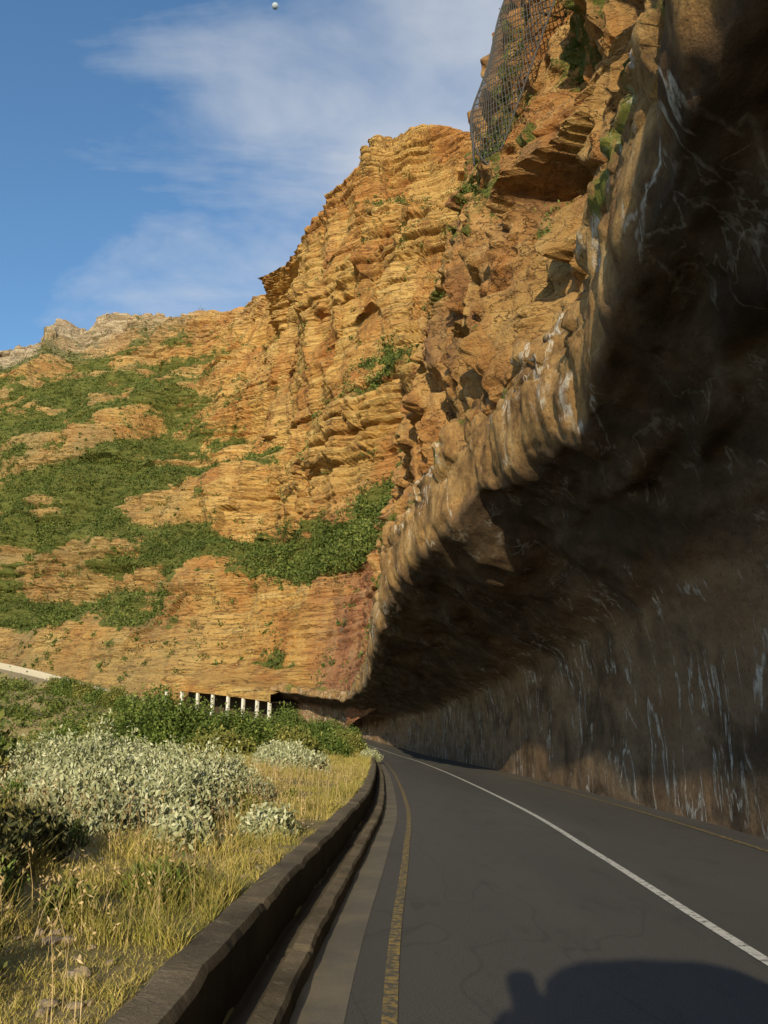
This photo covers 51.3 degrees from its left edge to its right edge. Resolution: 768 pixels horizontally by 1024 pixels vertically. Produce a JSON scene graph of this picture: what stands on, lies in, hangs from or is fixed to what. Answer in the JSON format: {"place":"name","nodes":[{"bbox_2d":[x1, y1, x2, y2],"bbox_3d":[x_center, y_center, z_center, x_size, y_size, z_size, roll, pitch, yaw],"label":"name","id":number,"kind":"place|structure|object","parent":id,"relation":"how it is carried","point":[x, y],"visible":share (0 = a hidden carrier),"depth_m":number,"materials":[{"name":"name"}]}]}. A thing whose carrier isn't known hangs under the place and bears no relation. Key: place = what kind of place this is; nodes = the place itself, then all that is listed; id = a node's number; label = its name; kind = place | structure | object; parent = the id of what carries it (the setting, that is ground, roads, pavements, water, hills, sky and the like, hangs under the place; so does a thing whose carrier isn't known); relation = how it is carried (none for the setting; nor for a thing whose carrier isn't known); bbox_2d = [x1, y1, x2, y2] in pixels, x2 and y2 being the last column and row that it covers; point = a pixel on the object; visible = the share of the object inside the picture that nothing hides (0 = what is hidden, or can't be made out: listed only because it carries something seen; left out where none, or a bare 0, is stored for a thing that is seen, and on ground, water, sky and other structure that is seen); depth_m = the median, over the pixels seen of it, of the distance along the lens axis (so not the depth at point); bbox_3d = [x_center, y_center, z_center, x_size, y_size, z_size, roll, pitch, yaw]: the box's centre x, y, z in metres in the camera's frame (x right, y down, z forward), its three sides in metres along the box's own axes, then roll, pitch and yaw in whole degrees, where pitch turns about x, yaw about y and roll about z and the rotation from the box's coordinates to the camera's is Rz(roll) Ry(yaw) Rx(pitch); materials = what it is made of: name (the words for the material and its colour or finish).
{"place":"outdoors","nodes":[
{"label":"outdoors","id":0,"kind":"place"},
{"bbox_2d":[0,672,372,1023],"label":"ground","id":1,"kind":"structure","parent":0,"point":[316,825],"depth_m":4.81,"materials":[{"name":"plant"}]},
{"bbox_2d":[0,940,7,978],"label":"green tuft","id":2,"kind":"object","parent":1,"relation":"on","point":[5,963],"visible":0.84,"depth_m":3.91,"materials":[{"name":"green plant"}]},
{"bbox_2d":[0,732,23,761],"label":"green bush","id":3,"kind":"object","parent":1,"relation":"on","point":[2,741],"visible":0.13,"depth_m":18.07,"materials":[{"name":"green plant"}]},
{"bbox_2d":[0,790,25,810],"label":"green tuft","id":4,"kind":"object","parent":1,"relation":"on","point":[9,797],"visible":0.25,"depth_m":9.76,"materials":[{"name":"green plant"}]},
{"bbox_2d":[0,709,28,781],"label":"green bush","id":5,"kind":"object","parent":1,"relation":"on","point":[2,753],"visible":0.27,"depth_m":14.92,"materials":[{"name":"green plant"}]},
{"bbox_2d":[0,850,29,901],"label":"green tuft","id":6,"kind":"object","parent":1,"relation":"on","point":[9,886],"visible":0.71,"depth_m":5.34,"materials":[{"name":"green plant"}]},
{"bbox_2d":[0,773,31,798],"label":"green tuft","id":7,"kind":"object","parent":1,"relation":"on","point":[15,784],"visible":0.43,"depth_m":11.58,"materials":[{"name":"green plant"}]},
{"bbox_2d":[1,898,33,932],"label":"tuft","id":8,"kind":"object","parent":1,"relation":"on","point":[31,905],"visible":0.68,"depth_m":4.67,"materials":[{"name":"green plant"}]},
{"bbox_2d":[0,719,35,758],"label":"green bush","id":9,"kind":"object","parent":1,"relation":"on","point":[8,731],"visible":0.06,"depth_m":20.24,"materials":[{"name":"green plant"}]},
{"bbox_2d":[0,797,42,885],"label":"dark bush","id":10,"kind":"object","parent":1,"relation":"on","point":[13,834],"visible":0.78,"depth_m":5.95,"materials":[{"name":"green plant"}]},
{"bbox_2d":[0,751,58,776],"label":"silver bush","id":11,"kind":"object","parent":1,"relation":"on","point":[12,757],"visible":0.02,"depth_m":15.69,"materials":[{"name":"green plant"}]},
{"bbox_2d":[9,725,56,754],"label":"green bush","id":12,"kind":"object","parent":1,"relation":"on","point":[27,737],"visible":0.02,"depth_m":63.22,"materials":[{"name":"green plant"}]},
{"bbox_2d":[0,787,83,865],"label":"dark bush","id":13,"kind":"object","parent":1,"relation":"on","point":[43,820],"visible":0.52,"depth_m":6.86,"materials":[{"name":"green plant"}]},
{"bbox_2d":[41,674,66,692],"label":"green bush","id":14,"kind":"object","parent":1,"relation":"on","point":[54,680],"visible":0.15,"depth_m":164.33,"materials":[{"name":"green plant"}]},
{"bbox_2d":[47,671,78,696],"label":"green bush","id":15,"kind":"object","parent":1,"relation":"on","point":[65,686],"visible":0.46,"depth_m":161.03,"materials":[{"name":"green plant"}]},
{"bbox_2d":[33,870,104,922],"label":"green tuft","id":16,"kind":"object","parent":1,"relation":"on","point":[49,908],"visible":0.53,"depth_m":5.18,"materials":[{"name":"green plant"}]},
{"bbox_2d":[9,751,135,812],"bbox_3d":[-3.960,3.629,10.343,1.839,1.085,1.362,0,-16,0],"label":"silver bush","id":17,"kind":"object","parent":1,"relation":"on","point":[102,780],"visible":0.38,"depth_m":10.17,"materials":[{"name":"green plant"}]},
{"bbox_2d":[0,663,149,703],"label":"parapet wall","id":18,"kind":"structure","parent":1,"relation":"on","point":[32,674],"depth_m":174.55,"materials":[{"name":"concrete"}]},
{"bbox_2d":[56,811,93,847],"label":"green tuft","id":19,"kind":"object","parent":1,"relation":"on","point":[73,830],"visible":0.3,"depth_m":7.97,"materials":[{"name":"green plant"}]},
{"bbox_2d":[70,678,96,698],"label":"green bush","id":20,"kind":"object","parent":1,"relation":"on","point":[79,689],"visible":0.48,"depth_m":158.57,"materials":[{"name":"green plant"}]},
{"bbox_2d":[78,681,106,703],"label":"green bush","id":21,"kind":"object","parent":1,"relation":"on","point":[94,693],"visible":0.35,"depth_m":155.78,"materials":[{"name":"green plant"}]},
{"bbox_2d":[42,780,144,837],"bbox_3d":[-3.331,3.481,9.077,1.158,0.840,1.255,0,-16,0],"label":"silver bush","id":22,"kind":"object","parent":1,"relation":"on","point":[95,817],"visible":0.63,"depth_m":8.96,"materials":[{"name":"green plant"}]},
{"bbox_2d":[0,724,188,795],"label":"silver bush","id":23,"kind":"object","parent":1,"relation":"on","point":[74,756],"visible":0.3,"depth_m":12.37,"materials":[{"name":"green plant"}]},
{"bbox_2d":[32,701,157,751],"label":"green bush","id":24,"kind":"object","parent":1,"relation":"on","point":[73,728],"visible":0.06,"depth_m":56.97,"materials":[{"name":"green plant"}]},
{"bbox_2d":[6,709,193,776],"bbox_3d":[-5.490,4.801,15.674,3.539,1.856,3.373,15,-22,-43],"label":"silver bush","id":25,"kind":"object","parent":1,"relation":"on","point":[128,746],"visible":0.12,"depth_m":15.57,"materials":[{"name":"green plant"}]},
{"bbox_2d":[65,704,155,751],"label":"green bush","id":26,"kind":"object","parent":1,"relation":"on","point":[98,720],"visible":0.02,"depth_m":47.47,"materials":[{"name":"green plant"}]},
{"bbox_2d":[98,682,128,706],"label":"green bush","id":27,"kind":"object","parent":1,"relation":"on","point":[113,693],"visible":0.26,"depth_m":153.99,"materials":[{"name":"green plant"}]},
{"bbox_2d":[111,692,139,711],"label":"green bush","id":28,"kind":"object","parent":1,"relation":"on","point":[121,700],"visible":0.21,"depth_m":150.38,"materials":[{"name":"green plant"}]},
{"bbox_2d":[115,847,196,903],"bbox_3d":[-1.714,2.777,5.927,0.597,0.546,0.596,13,-21,-39],"label":"green tuft","id":29,"kind":"object","parent":1,"relation":"on","point":[166,865],"visible":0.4,"depth_m":5.87,"materials":[{"name":"green plant"}]},
{"bbox_2d":[76,681,238,753],"bbox_3d":[-11.392,11.132,40.744,8.022,5.011,7.281,0,-16,0],"label":"green bush","id":30,"kind":"object","parent":1,"relation":"on","point":[179,724],"visible":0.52,"depth_m":39.46,"materials":[{"name":"green plant"}]},
{"bbox_2d":[0,796,321,1023],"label":"loose stones","id":31,"kind":"object","parent":1,"relation":"on","point":[43,1009],"visible":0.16,"depth_m":4.05,"materials":[{"name":"grey stone"}]},
{"bbox_2d":[116,773,209,826],"bbox_3d":[-2.706,3.711,9.934,1.310,0.914,1.242,-14,-21,41],"label":"silver bush","id":32,"kind":"object","parent":1,"relation":"on","point":[172,796],"visible":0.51,"depth_m":9.83,"materials":[{"name":"green plant"}]},
{"bbox_2d":[121,749,245,820],"bbox_3d":[-3.022,3.989,11.340,2.178,1.216,2.470,0,-16,0],"label":"silver bush","id":33,"kind":"object","parent":1,"relation":"on","point":[190,775],"visible":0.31,"depth_m":11.11,"materials":[{"name":"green plant"}]},
{"bbox_2d":[0,666,367,746],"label":"hillside shrubs","id":34,"kind":"object","parent":1,"relation":"on","point":[23,713],"visible":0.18,"depth_m":149.14,"materials":[{"name":"green plant"}]},
{"bbox_2d":[143,802,225,852],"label":"silver bush","id":35,"kind":"object","parent":1,"relation":"on","point":[174,821],"visible":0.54,"depth_m":8.23,"materials":[{"name":"green plant"}]},
{"bbox_2d":[171,856,207,893],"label":"green tuft","id":36,"kind":"object","parent":1,"relation":"on","point":[182,867],"visible":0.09,"depth_m":6.21,"materials":[{"name":"green plant"}]},
{"bbox_2d":[119,733,275,802],"bbox_3d":[-3.542,4.801,14.745,2.861,1.428,2.914,-6,-17,21],"label":"silver bush","id":37,"kind":"object","parent":1,"relation":"on","point":[231,770],"visible":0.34,"depth_m":14.71,"materials":[{"name":"green plant"}]},
{"bbox_2d":[182,718,262,757],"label":"green bush","id":38,"kind":"object","parent":1,"relation":"on","point":[229,742],"visible":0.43,"depth_m":35.99,"materials":[{"name":"green plant"}]},
{"bbox_2d":[225,778,254,798],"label":"green tuft","id":39,"kind":"object","parent":1,"relation":"on","point":[237,789],"visible":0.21,"depth_m":14.12,"materials":[{"name":"green plant"}]},
{"bbox_2d":[204,702,281,752],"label":"green bush","id":40,"kind":"object","parent":1,"relation":"on","point":[244,724],"visible":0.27,"depth_m":43.72,"materials":[{"name":"green plant"}]},
{"bbox_2d":[104,757,384,1023],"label":"parapet wall","id":41,"kind":"structure","parent":1,"relation":"on","point":[217,970],"depth_m":5.18,"materials":[{"name":"concrete"}]},
{"bbox_2d":[234,793,266,815],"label":"green tuft","id":42,"kind":"object","parent":1,"relation":"on","point":[250,802],"visible":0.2,"depth_m":11.59,"materials":[{"name":"green plant"}]},
{"bbox_2d":[235,798,301,838],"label":"silver bush","id":43,"kind":"object","parent":1,"relation":"on","point":[266,816],"visible":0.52,"depth_m":9.79,"materials":[{"name":"green plant"}]},
{"bbox_2d":[250,738,306,757],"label":"silver bush","id":44,"kind":"object","parent":1,"relation":"on","point":[261,748],"visible":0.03,"depth_m":34.46,"materials":[{"name":"green plant"}]},
{"bbox_2d":[249,737,314,766],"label":"silver bush","id":45,"kind":"object","parent":1,"relation":"on","point":[269,752],"visible":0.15,"depth_m":28.51,"materials":[{"name":"green plant"}]},
{"bbox_2d":[257,701,315,740],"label":"green bush","id":46,"kind":"object","parent":1,"relation":"on","point":[293,718],"visible":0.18,"depth_m":55.77,"materials":[{"name":"green plant"}]},
{"bbox_2d":[278,785,302,802],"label":"green tuft","id":47,"kind":"object","parent":1,"relation":"on","point":[292,792],"visible":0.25,"depth_m":14.81,"materials":[{"name":"green plant"}]},
{"bbox_2d":[260,722,328,755],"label":"green bush","id":48,"kind":"object","parent":1,"relation":"on","point":[310,743],"visible":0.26,"depth_m":43.63,"materials":[{"name":"green plant"}]},
{"bbox_2d":[268,741,335,775],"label":"silver bush","id":49,"kind":"object","parent":1,"relation":"on","point":[298,752],"visible":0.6,"depth_m":25.50,"materials":[{"name":"green plant"}]},
{"bbox_2d":[302,716,343,736],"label":"green bush","id":50,"kind":"object","parent":1,"relation":"on","point":[313,725],"visible":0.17,"depth_m":65.16,"materials":[{"name":"green plant"}]},
{"bbox_2d":[316,715,347,733],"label":"green bush","id":51,"kind":"object","parent":1,"relation":"on","point":[338,728],"visible":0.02,"depth_m":88.61,"materials":[{"name":"green plant"}]},
{"bbox_2d":[309,726,355,757],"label":"green bush","id":52,"kind":"object","parent":1,"relation":"on","point":[333,744],"visible":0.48,"depth_m":49.28,"materials":[{"name":"green plant"}]},
{"bbox_2d":[329,725,368,754],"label":"green bush","id":53,"kind":"object","parent":1,"relation":"on","point":[356,745],"visible":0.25,"depth_m":62.82,"materials":[{"name":"green plant"}]},
{"bbox_2d":[338,723,365,748],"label":"green bush","id":54,"kind":"object","parent":1,"relation":"on","point":[356,729],"visible":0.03,"depth_m":76.63,"materials":[{"name":"green plant"}]},
{"bbox_2d":[359,747,381,762],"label":"silver bush","id":55,"kind":"object","parent":1,"relation":"on","point":[374,753],"visible":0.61,"depth_m":55.14,"materials":[{"name":"green plant"}]},
{"bbox_2d":[0,124,471,727],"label":"mountain","id":56,"kind":"structure","parent":0,"point":[366,424],"depth_m":237.11,"materials":[{"name":"brown stone"}]},
{"bbox_2d":[0,159,444,686],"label":"mountain shrubs","id":57,"kind":"object","parent":56,"relation":"on","point":[365,523],"visible":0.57,"depth_m":226.27,"materials":[{"name":"green plant"}]},
{"bbox_2d":[161,663,316,720],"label":"road gallery","id":58,"kind":"object","parent":56,"relation":"on","point":[247,686],"visible":0.68,"depth_m":146.11,"materials":[{"name":"brown"}]},
{"bbox_2d":[0,0,502,350],"label":"sky","id":59,"kind":"structure","parent":0,"point":[167,157],"materials":[{"name":"blue"}]},
{"bbox_2d":[272,2,277,9],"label":"moon","id":60,"kind":"object","parent":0,"point":[274,5],"visible":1,"depth_m":2678.92,"materials":[{"name":"white"}]},
{"bbox_2d":[85,683,767,1023],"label":"road","id":61,"kind":"structure","parent":0,"point":[512,914],"depth_m":7.34,"materials":[{"name":"grey asphalt"}]},
{"bbox_2d":[289,761,396,1023],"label":"road gutter","id":62,"kind":"object","parent":61,"relation":"on","point":[324,996],"visible":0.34,"depth_m":6.19,"materials":[{"name":"concrete"}]},
{"bbox_2d":[381,760,410,1023],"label":"edge line marking","id":63,"kind":"structure","parent":61,"relation":"on","point":[390,1006],"depth_m":6.21,"materials":[{"name":"yellow paint"}]},
{"bbox_2d":[361,738,767,851],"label":"edge line marking","id":64,"kind":"structure","parent":61,"relation":"on","point":[753,846],"depth_m":16.10,"materials":[{"name":"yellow paint"}]},
{"bbox_2d":[369,745,767,965],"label":"line marking","id":65,"kind":"structure","parent":61,"relation":"on","point":[753,952],"depth_m":8.01,"materials":[{"name":"white paint"}]},
{"bbox_2d":[366,0,652,591],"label":"cliff","id":66,"kind":"structure","parent":0,"point":[506,281],"depth_m":23.15,"materials":[{"name":"brown stone"}]},
{"bbox_2d":[373,0,604,598],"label":"cliff shrubs","id":67,"kind":"object","parent":66,"relation":"on","point":[576,44],"visible":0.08,"depth_m":28.21,"materials":[{"name":"green plant"}]},
{"bbox_2d":[470,0,561,165],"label":"rockfall net","id":68,"kind":"object","parent":66,"relation":"attached to","point":[487,73],"visible":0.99,"depth_m":27.36,"materials":[{"name":"grey metal"}]},
{"bbox_2d":[270,0,767,838],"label":"rock overhang","id":69,"kind":"object","parent":66,"relation":"part of","point":[572,592],"visible":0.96,"depth_m":15.10,"materials":[{"name":"brown stone"}]}
]}

